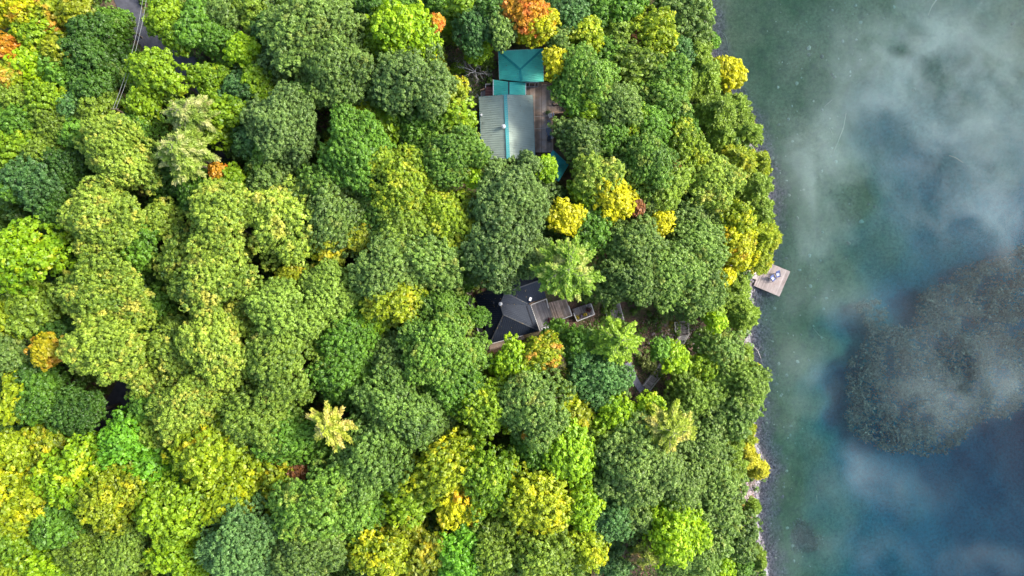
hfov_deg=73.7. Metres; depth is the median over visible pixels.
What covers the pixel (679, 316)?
oak tree
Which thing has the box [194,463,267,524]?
maple tree
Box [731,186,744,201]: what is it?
cedar tree
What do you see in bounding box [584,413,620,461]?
maple tree
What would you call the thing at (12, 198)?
oak tree
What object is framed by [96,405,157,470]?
maple tree
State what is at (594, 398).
oak tree
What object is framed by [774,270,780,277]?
lawn chair
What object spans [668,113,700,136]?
oak tree
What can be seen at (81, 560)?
oak tree
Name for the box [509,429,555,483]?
oak tree
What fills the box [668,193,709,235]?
oak tree
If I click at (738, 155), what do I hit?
cedar tree
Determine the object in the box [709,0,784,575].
shoreline rocks
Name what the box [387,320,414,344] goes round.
oak tree
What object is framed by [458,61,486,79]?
dead tree
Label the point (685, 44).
oak tree
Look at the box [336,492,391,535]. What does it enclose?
oak tree
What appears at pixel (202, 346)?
oak tree
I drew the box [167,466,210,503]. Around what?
maple tree
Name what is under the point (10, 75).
maple tree
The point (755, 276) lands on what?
gangway
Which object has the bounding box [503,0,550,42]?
maple tree
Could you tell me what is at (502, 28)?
oak tree
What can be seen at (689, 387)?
oak tree
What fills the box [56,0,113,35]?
maple tree
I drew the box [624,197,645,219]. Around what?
maple tree
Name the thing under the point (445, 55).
maple tree
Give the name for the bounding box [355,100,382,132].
maple tree
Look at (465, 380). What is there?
oak tree
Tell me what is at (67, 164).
oak tree
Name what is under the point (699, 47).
cedar tree
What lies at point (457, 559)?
maple tree
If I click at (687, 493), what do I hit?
oak tree
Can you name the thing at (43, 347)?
maple tree
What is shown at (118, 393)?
road
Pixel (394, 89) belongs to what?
oak tree
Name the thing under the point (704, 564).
oak tree
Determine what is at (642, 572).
fallen leaves
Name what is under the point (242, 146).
oak tree
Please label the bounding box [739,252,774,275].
cedar tree
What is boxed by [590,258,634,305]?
oak tree
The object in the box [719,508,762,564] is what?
oak tree
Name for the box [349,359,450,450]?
oak tree
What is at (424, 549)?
maple tree
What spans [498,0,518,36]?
maple tree
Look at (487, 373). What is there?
maple tree
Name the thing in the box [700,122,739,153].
cedar tree
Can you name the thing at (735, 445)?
cedar tree
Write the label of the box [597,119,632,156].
oak tree
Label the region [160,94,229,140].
pine tree
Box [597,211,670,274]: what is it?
oak tree
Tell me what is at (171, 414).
oak tree
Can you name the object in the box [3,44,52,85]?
maple tree
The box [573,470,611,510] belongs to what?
oak tree
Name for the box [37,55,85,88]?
oak tree
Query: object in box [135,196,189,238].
oak tree
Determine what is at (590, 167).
oak tree
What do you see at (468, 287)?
maple tree
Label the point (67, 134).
oak tree
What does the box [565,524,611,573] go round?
maple tree
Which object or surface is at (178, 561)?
maple tree
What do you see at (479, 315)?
oak tree
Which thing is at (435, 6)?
oak tree
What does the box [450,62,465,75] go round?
shrub
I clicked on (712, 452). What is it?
oak tree
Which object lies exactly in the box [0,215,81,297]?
maple tree
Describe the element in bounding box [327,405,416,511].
oak tree
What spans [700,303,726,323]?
maple tree
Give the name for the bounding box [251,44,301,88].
oak tree
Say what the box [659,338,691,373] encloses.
maple tree
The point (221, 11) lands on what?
oak tree
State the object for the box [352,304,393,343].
maple tree
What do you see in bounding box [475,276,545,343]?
cottage
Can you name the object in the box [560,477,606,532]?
maple tree
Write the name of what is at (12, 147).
maple tree
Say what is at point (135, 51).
power line
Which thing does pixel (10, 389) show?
maple tree
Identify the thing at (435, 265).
oak tree
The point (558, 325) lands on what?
maple tree
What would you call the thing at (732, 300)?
cedar tree
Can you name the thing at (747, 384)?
oak tree
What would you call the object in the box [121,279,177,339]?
oak tree
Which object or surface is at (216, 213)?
oak tree
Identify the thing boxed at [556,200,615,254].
maple tree
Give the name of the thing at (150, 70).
maple tree
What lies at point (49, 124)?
oak tree
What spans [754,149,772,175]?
cedar tree
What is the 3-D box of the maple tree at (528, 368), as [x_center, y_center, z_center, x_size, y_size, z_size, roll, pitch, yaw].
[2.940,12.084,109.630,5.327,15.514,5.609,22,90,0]
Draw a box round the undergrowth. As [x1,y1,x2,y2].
[0,0,766,575]
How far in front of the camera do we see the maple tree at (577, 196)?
103.67 m
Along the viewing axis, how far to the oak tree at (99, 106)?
102.60 m
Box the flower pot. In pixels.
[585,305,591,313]
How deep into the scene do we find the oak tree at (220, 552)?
97.62 m
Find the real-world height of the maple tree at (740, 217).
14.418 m
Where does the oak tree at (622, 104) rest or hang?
on the ground
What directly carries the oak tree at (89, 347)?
on the ground
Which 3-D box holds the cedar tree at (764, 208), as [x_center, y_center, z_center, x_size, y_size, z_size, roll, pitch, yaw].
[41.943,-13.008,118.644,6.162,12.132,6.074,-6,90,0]
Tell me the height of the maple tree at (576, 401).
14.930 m
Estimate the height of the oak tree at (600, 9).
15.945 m
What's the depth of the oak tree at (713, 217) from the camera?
112.03 m
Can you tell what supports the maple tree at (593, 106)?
on the ground
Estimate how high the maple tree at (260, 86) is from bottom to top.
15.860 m
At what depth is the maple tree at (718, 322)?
111.11 m
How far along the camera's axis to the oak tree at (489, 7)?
102.98 m
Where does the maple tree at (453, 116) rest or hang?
on the ground
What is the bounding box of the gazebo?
[549,150,568,181]
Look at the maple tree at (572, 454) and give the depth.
100.12 m
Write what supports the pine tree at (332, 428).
on the ground
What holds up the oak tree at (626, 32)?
on the ground
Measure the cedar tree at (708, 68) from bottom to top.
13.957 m
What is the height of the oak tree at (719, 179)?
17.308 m
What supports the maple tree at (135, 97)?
on the ground
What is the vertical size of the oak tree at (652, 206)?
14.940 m
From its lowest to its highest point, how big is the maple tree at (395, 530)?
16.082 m
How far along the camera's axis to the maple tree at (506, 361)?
102.17 m
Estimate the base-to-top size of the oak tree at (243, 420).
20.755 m
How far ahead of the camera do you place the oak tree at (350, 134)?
98.11 m
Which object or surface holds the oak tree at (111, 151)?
on the ground
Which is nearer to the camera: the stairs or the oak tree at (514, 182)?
the oak tree at (514, 182)
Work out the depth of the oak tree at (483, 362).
102.98 m
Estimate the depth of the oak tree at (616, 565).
110.13 m
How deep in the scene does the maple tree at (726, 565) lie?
112.63 m
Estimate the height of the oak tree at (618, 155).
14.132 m
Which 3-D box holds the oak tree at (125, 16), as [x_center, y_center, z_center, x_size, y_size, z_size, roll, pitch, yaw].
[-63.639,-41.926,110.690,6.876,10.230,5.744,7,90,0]
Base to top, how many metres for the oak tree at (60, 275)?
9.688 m
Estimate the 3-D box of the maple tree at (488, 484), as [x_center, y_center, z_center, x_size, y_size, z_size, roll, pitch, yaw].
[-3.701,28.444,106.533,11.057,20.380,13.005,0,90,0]
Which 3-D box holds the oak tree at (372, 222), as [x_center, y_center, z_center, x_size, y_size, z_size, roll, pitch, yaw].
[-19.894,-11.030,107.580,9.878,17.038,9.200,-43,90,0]
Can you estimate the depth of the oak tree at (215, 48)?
103.35 m
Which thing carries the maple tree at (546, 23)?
on the ground
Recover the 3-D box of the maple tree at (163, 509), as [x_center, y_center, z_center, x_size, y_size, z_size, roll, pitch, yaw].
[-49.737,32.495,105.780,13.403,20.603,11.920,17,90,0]
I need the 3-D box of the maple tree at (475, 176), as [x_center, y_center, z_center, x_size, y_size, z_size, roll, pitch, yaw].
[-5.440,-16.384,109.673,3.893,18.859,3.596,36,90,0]
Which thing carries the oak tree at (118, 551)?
on the ground
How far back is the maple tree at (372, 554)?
99.44 m
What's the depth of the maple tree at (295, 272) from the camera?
101.16 m
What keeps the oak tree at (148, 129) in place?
on the ground
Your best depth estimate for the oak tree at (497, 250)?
97.66 m
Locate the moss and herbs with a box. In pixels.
[443,36,712,575]
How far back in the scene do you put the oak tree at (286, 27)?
97.48 m
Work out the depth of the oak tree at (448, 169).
99.24 m
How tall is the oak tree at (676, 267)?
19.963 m
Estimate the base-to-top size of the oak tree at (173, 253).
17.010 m
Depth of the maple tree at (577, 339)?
104.81 m
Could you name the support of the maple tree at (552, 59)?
on the ground
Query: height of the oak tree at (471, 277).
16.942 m
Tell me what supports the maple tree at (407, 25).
on the ground
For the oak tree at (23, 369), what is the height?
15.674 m
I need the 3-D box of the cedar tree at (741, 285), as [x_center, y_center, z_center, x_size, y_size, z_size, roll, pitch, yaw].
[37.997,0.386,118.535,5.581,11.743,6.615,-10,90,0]
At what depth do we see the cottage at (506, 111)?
111.53 m
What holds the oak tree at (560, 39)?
on the ground
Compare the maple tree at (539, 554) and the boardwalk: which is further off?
the boardwalk
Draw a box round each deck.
[526,82,564,152]
[531,298,594,330]
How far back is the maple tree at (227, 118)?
101.50 m
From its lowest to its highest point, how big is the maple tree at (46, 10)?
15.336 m
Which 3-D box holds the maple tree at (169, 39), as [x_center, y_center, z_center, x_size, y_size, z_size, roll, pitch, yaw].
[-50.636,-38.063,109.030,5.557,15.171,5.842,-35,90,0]
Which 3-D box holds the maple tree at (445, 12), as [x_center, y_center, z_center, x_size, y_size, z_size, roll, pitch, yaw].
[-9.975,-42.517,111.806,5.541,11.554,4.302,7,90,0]
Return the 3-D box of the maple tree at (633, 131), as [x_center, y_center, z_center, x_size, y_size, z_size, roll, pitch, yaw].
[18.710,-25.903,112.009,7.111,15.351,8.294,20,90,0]
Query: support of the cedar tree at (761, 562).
on the ground
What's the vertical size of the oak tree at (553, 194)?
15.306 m
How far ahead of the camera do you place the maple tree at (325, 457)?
108.58 m
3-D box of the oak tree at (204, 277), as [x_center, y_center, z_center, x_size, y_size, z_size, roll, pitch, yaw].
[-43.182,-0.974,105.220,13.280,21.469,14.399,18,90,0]
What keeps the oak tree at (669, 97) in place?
on the ground
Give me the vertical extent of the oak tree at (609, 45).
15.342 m
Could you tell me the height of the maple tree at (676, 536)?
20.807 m
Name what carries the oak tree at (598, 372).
on the ground
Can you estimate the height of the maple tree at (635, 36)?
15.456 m
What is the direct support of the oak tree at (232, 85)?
on the ground
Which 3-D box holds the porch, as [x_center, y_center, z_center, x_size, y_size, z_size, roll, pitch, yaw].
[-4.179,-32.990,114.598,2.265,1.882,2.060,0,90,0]
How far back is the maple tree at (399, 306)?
99.31 m
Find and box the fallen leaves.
[445,35,754,575]
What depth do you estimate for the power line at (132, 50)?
101.93 m
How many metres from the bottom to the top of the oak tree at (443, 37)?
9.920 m
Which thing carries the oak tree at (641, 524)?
on the ground
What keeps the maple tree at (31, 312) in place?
on the ground
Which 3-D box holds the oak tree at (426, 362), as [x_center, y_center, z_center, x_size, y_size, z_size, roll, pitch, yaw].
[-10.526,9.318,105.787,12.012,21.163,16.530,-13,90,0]
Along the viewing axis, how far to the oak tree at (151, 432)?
101.19 m
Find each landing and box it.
[604,303,623,319]
[678,320,688,335]
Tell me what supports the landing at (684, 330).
on the ground
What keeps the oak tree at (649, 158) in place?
on the ground
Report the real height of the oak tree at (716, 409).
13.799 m
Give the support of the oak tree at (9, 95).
on the ground
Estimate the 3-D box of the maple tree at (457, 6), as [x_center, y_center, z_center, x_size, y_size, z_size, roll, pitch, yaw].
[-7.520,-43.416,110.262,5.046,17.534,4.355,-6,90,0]
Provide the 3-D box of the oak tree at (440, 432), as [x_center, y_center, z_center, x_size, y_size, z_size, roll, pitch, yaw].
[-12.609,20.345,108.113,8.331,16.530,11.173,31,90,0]
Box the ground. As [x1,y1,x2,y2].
[0,0,768,575]
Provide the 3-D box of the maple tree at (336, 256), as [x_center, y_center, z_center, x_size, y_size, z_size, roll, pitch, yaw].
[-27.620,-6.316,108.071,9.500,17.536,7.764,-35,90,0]
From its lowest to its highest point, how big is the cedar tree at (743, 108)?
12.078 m
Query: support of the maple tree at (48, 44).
on the ground
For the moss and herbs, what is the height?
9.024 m
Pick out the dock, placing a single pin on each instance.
(764, 286)
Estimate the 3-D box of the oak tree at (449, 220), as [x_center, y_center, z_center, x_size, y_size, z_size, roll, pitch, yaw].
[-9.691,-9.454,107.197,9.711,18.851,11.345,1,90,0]
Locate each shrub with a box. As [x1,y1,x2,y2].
[444,32,456,47]
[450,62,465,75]
[481,57,496,71]
[637,352,657,374]
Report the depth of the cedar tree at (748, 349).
120.31 m
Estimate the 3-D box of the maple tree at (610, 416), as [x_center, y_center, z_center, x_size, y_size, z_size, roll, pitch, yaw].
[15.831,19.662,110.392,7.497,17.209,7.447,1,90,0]
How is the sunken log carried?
in the water
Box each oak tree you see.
[0,82,30,108]
[0,100,37,142]
[0,152,72,215]
[0,175,22,204]
[0,326,31,376]
[10,362,77,433]
[13,359,70,389]
[13,419,51,430]
[21,129,64,161]
[28,107,75,149]
[34,190,87,237]
[35,310,77,339]
[36,146,95,191]
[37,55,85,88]
[38,230,77,274]
[46,524,127,575]
[47,249,155,331]
[47,272,69,306]
[48,380,120,438]
[54,302,166,386]
[55,88,86,121]
[56,31,119,75]
[56,112,90,151]
[56,173,162,257]
[64,11,115,52]
[67,65,124,113]
[72,86,124,119]
[72,110,162,195]
[92,62,135,93]
[93,7,135,43]
[93,518,151,575]
[100,33,138,72]
[114,224,164,276]
[117,110,168,150]
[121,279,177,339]
[124,358,177,404]
[124,388,156,425]
[134,401,185,455]
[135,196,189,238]
[135,262,169,299]
[137,145,179,196]
[145,365,236,446]
[146,185,190,222]
[148,219,195,297]
[148,311,206,380]
[166,235,263,323]
[172,167,209,211]
[173,299,258,391]
[186,177,265,262]
[193,490,280,575]
[198,15,239,62]
[206,0,251,36]
[209,384,304,456]
[214,65,272,106]
[228,122,257,159]
[231,0,267,36]
[239,276,328,349]
[240,79,320,173]
[242,326,330,414]
[243,136,289,174]
[243,158,301,192]
[243,174,316,272]
[244,9,272,46]
[250,407,325,466]
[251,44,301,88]
[256,0,369,84]
[262,529,353,575]
[264,447,375,545]
[283,172,311,221]
[291,238,328,274]
[294,157,362,202]
[295,257,363,329]
[299,22,375,111]
[299,177,370,258]
[301,339,374,411]
[312,303,384,367]
[316,99,399,200]
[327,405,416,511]
[334,83,373,113]
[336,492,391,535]
[347,228,430,308]
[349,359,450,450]
[351,0,392,32]
[352,192,405,233]
[360,142,445,216]
[367,41,459,124]
[368,330,421,396]
[369,191,435,255]
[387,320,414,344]
[394,117,427,156]
[396,0,422,10]
[396,296,482,404]
[399,226,467,293]
[400,103,449,138]
[404,393,458,457]
[411,118,493,192]
[413,272,475,329]
[421,188,477,256]
[421,353,486,420]
[423,0,448,16]
[423,26,447,56]
[450,6,492,58]
[450,420,482,452]
[455,221,488,286]
[459,330,494,374]
[460,191,552,294]
[466,305,492,327]
[472,0,507,23]
[473,155,550,232]
[485,11,517,53]
[494,362,576,453]
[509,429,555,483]
[516,149,543,186]
[516,233,544,279]
[530,180,561,224]
[543,26,570,48]
[546,0,592,45]
[547,73,593,117]
[547,116,608,167]
[548,185,573,206]
[550,41,621,114]
[558,378,616,413]
[566,340,635,396]
[570,150,625,207]
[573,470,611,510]
[584,0,613,30]
[586,32,626,73]
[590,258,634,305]
[591,409,684,507]
[591,497,634,543]
[592,541,634,575]
[595,78,643,128]
[595,252,664,307]
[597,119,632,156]
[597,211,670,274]
[602,149,636,186]
[603,14,637,47]
[614,489,660,543]
[615,129,679,199]
[631,159,698,212]
[633,78,693,121]
[638,100,678,146]
[642,184,668,218]
[643,51,692,101]
[650,0,715,44]
[650,238,709,314]
[652,298,686,320]
[657,216,736,272]
[657,532,722,575]
[658,443,713,515]
[660,32,696,70]
[663,364,713,425]
[666,116,709,167]
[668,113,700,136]
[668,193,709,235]
[668,416,737,473]
[676,267,728,324]
[682,147,747,212]
[689,326,750,373]
[694,370,731,416]
[694,459,749,530]
[696,198,726,229]
[696,404,741,435]
[703,506,747,559]
[711,390,765,442]
[717,358,772,406]
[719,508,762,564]
[734,553,754,575]
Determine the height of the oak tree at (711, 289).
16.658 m
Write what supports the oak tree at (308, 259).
on the ground
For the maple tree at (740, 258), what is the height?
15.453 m
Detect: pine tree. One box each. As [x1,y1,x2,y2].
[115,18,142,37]
[150,128,224,185]
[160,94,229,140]
[305,400,358,452]
[528,233,606,301]
[589,315,644,365]
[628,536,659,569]
[636,398,697,455]
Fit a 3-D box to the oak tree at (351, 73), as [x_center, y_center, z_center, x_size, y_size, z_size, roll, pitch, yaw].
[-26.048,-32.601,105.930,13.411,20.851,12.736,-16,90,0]
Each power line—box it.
[113,0,142,107]
[116,4,145,107]
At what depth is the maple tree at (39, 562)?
101.69 m
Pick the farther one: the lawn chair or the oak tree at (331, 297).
the lawn chair
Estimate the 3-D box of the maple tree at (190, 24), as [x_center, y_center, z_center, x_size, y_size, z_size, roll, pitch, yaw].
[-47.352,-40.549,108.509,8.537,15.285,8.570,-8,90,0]
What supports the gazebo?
on the ground
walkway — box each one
[467,293,487,344]
[489,335,524,350]
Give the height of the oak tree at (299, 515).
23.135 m
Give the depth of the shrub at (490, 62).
113.62 m
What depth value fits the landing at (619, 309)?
118.00 m
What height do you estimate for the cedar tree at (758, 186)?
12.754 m
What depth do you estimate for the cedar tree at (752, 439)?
117.65 m
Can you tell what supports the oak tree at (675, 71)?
on the ground
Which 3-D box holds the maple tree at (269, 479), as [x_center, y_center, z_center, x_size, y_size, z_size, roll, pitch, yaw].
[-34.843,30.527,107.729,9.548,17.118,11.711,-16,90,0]
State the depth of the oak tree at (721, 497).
107.48 m
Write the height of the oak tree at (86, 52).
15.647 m
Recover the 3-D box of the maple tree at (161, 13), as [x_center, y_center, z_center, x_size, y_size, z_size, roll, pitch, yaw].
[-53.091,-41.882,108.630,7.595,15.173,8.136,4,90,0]
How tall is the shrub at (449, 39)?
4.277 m
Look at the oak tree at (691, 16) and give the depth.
111.85 m
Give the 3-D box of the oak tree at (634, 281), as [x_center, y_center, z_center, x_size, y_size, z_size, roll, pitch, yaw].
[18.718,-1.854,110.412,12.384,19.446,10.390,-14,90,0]
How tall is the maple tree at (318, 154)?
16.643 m
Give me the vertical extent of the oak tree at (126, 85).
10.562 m
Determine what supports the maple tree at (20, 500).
on the ground
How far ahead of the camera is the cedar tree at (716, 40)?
120.73 m
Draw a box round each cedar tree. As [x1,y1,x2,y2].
[677,68,706,101]
[691,35,713,64]
[691,54,721,95]
[691,91,738,133]
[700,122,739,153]
[707,29,721,49]
[717,143,758,178]
[719,284,741,309]
[721,451,749,488]
[722,92,755,122]
[722,436,745,459]
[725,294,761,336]
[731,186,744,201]
[731,272,751,304]
[732,115,763,147]
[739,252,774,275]
[740,169,774,201]
[741,443,759,469]
[742,194,776,225]
[743,343,754,360]
[743,423,759,446]
[743,495,762,514]
[746,458,770,480]
[749,219,783,255]
[751,546,767,571]
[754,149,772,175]
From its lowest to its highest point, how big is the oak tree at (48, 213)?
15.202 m
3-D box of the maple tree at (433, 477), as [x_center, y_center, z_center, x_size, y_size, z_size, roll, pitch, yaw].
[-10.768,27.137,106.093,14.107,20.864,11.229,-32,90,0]
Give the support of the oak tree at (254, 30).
on the ground
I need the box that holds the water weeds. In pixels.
[789,243,1023,553]
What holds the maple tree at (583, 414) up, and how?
on the ground
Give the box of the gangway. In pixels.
[722,268,756,279]
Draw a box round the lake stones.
[765,4,1014,566]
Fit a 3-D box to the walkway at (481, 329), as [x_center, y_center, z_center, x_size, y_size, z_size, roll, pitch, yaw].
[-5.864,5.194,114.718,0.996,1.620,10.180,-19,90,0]
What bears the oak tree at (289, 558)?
on the ground
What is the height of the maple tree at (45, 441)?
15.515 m
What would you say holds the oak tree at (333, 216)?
on the ground
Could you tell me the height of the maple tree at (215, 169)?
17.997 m
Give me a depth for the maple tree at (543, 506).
99.11 m
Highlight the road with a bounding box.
[84,0,230,457]
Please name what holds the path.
on the ground
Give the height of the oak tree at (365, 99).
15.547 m
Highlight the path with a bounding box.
[625,362,644,391]
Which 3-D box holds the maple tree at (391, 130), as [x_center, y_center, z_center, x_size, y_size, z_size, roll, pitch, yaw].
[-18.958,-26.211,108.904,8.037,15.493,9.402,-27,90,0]
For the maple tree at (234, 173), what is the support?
on the ground
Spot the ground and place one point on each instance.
(566, 176)
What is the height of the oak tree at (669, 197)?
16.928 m
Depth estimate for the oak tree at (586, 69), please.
101.74 m
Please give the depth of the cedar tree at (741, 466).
111.34 m
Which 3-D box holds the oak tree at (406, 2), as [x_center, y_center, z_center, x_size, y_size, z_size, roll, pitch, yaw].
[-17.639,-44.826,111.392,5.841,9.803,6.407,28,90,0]
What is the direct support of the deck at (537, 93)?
on the ground
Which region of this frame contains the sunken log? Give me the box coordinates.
[832,114,845,156]
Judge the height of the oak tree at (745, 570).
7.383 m
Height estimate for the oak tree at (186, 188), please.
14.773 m
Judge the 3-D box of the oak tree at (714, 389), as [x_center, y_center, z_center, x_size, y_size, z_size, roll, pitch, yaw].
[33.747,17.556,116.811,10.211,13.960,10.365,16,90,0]
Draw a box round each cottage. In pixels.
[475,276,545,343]
[479,48,543,159]
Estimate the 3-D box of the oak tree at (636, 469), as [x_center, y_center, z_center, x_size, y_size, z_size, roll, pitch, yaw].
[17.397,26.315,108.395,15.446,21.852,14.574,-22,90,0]
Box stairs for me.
[675,334,689,346]
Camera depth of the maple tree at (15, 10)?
101.66 m
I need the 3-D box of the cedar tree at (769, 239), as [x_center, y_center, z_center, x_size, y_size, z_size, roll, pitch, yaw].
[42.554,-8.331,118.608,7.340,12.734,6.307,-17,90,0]
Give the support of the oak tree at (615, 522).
on the ground
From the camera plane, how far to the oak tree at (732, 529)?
110.46 m
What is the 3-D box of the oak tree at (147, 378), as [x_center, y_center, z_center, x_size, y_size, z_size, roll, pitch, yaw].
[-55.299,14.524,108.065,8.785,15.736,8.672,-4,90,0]
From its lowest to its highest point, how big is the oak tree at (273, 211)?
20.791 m
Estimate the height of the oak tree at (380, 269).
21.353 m
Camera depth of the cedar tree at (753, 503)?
120.44 m
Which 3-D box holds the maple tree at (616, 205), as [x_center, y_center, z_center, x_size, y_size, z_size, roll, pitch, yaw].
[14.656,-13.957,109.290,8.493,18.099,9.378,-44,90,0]
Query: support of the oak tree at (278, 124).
on the ground
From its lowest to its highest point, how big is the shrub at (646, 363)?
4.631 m
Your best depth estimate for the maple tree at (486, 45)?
108.56 m
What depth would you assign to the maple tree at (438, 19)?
102.13 m
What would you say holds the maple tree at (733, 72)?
on the ground
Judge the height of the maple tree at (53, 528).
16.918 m
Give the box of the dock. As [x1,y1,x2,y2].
[753,264,789,295]
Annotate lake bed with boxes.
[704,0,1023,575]
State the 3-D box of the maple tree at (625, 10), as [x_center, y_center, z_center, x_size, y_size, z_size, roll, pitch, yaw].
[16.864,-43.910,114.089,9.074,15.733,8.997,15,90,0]
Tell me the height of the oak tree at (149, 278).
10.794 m
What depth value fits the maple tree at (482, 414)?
99.83 m
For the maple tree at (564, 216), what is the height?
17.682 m
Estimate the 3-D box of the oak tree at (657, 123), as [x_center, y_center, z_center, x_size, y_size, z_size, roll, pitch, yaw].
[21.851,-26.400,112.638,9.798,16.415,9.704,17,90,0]
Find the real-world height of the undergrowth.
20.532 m
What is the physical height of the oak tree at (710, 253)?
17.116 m
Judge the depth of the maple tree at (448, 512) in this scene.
100.70 m
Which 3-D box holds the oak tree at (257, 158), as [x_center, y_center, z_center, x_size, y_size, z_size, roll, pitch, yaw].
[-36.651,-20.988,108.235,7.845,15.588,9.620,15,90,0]
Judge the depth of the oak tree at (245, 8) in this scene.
103.58 m
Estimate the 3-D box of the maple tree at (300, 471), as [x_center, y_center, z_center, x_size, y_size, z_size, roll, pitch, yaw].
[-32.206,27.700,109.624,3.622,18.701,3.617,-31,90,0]
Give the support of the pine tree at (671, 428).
on the ground
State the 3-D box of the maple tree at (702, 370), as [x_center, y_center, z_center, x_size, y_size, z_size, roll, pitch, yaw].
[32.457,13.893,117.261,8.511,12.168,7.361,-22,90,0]
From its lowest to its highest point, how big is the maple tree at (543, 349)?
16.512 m
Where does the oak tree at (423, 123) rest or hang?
on the ground
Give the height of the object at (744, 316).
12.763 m
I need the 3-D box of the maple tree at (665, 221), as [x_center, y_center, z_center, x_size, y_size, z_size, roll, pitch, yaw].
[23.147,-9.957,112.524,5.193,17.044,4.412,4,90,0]
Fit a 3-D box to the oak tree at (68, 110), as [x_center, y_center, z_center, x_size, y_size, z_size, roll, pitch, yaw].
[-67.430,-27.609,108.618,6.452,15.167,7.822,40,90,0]
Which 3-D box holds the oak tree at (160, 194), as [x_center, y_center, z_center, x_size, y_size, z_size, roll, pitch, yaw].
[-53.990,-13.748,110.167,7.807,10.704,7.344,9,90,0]
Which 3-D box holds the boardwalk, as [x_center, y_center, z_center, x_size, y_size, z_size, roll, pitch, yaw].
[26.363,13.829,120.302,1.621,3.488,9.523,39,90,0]
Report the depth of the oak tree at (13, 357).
102.04 m
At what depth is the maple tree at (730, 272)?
111.34 m
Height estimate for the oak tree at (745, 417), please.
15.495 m
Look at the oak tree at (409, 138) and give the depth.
102.96 m
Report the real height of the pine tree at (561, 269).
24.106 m
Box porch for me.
[480,84,492,95]
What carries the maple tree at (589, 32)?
on the ground
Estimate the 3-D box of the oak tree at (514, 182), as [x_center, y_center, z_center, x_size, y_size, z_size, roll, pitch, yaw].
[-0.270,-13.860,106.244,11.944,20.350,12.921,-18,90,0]
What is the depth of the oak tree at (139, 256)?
101.97 m
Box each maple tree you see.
[0,0,51,29]
[0,30,24,59]
[0,60,31,90]
[0,130,34,173]
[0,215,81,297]
[0,294,38,343]
[0,370,68,425]
[0,423,63,480]
[0,458,47,541]
[0,524,34,574]
[0,560,22,575]
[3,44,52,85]
[4,279,66,344]
[8,12,67,56]
[20,546,72,575]
[23,76,68,122]
[23,331,64,371]
[23,423,88,468]
[25,430,116,521]
[26,0,65,33]
[27,497,96,554]
[33,30,71,67]
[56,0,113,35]
[67,459,145,540]
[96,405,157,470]
[117,448,173,488]
[121,82,161,125]
[123,46,195,107]
[131,467,218,551]
[140,526,212,575]
[141,0,184,37]
[157,20,209,59]
[160,410,253,490]
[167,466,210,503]
[172,0,224,53]
[186,61,233,94]
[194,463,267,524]
[201,89,254,151]
[208,161,227,179]
[217,161,253,192]
[219,445,284,487]
[222,31,262,66]
[240,62,275,101]
[259,451,314,516]
[273,263,306,289]
[285,461,311,481]
[289,81,327,120]
[303,423,332,466]
[310,233,358,267]
[317,137,330,155]
[344,518,417,575]
[347,223,375,254]
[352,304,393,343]
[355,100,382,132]
[356,281,428,327]
[358,24,387,65]
[365,0,443,63]
[372,102,406,145]
[377,508,429,540]
[380,468,436,530]
[396,425,476,506]
[400,525,451,575]
[427,12,445,45]
[434,520,485,575]
[435,485,481,530]
[436,53,450,73]
[437,96,478,133]
[439,5,462,34]
[443,74,470,118]
[444,264,477,293]
[446,0,474,17]
[448,376,512,442]
[458,435,522,521]
[462,41,493,66]
[463,167,483,188]
[468,510,524,575]
[481,351,496,383]
[488,331,530,380]
[490,460,574,535]
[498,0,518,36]
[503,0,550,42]
[504,523,579,575]
[516,7,561,48]
[518,358,542,374]
[521,330,564,371]
[535,153,558,183]
[537,416,600,490]
[539,317,568,343]
[541,45,571,82]
[545,197,587,237]
[555,383,586,416]
[555,402,596,433]
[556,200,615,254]
[558,323,595,366]
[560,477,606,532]
[563,93,607,122]
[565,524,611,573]
[566,14,604,52]
[566,179,598,210]
[581,177,639,228]
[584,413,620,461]
[592,391,636,434]
[604,37,666,88]
[605,0,649,30]
[620,101,649,150]
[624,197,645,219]
[630,4,680,57]
[630,29,642,46]
[632,389,666,417]
[642,496,713,568]
[646,334,673,362]
[648,210,676,237]
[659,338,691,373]
[680,351,720,386]
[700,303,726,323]
[701,310,728,334]
[707,550,736,575]
[713,55,748,93]
[717,199,757,236]
[717,265,736,286]
[719,224,761,272]
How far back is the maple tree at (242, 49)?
102.38 m
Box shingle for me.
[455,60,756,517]
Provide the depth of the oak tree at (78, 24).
102.01 m
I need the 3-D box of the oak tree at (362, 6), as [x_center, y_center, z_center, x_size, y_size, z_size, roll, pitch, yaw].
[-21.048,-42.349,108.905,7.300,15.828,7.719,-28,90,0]
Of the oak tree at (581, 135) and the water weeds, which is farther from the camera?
the water weeds
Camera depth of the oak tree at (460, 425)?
107.56 m
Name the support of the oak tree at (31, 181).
on the ground
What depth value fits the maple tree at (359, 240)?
100.65 m
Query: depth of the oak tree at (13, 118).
101.90 m
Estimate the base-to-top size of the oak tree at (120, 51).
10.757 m
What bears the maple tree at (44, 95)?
on the ground
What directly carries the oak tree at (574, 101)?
on the ground
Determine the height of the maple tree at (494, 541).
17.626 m
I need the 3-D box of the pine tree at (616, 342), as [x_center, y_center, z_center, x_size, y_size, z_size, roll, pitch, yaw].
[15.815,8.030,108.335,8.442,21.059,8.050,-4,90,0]

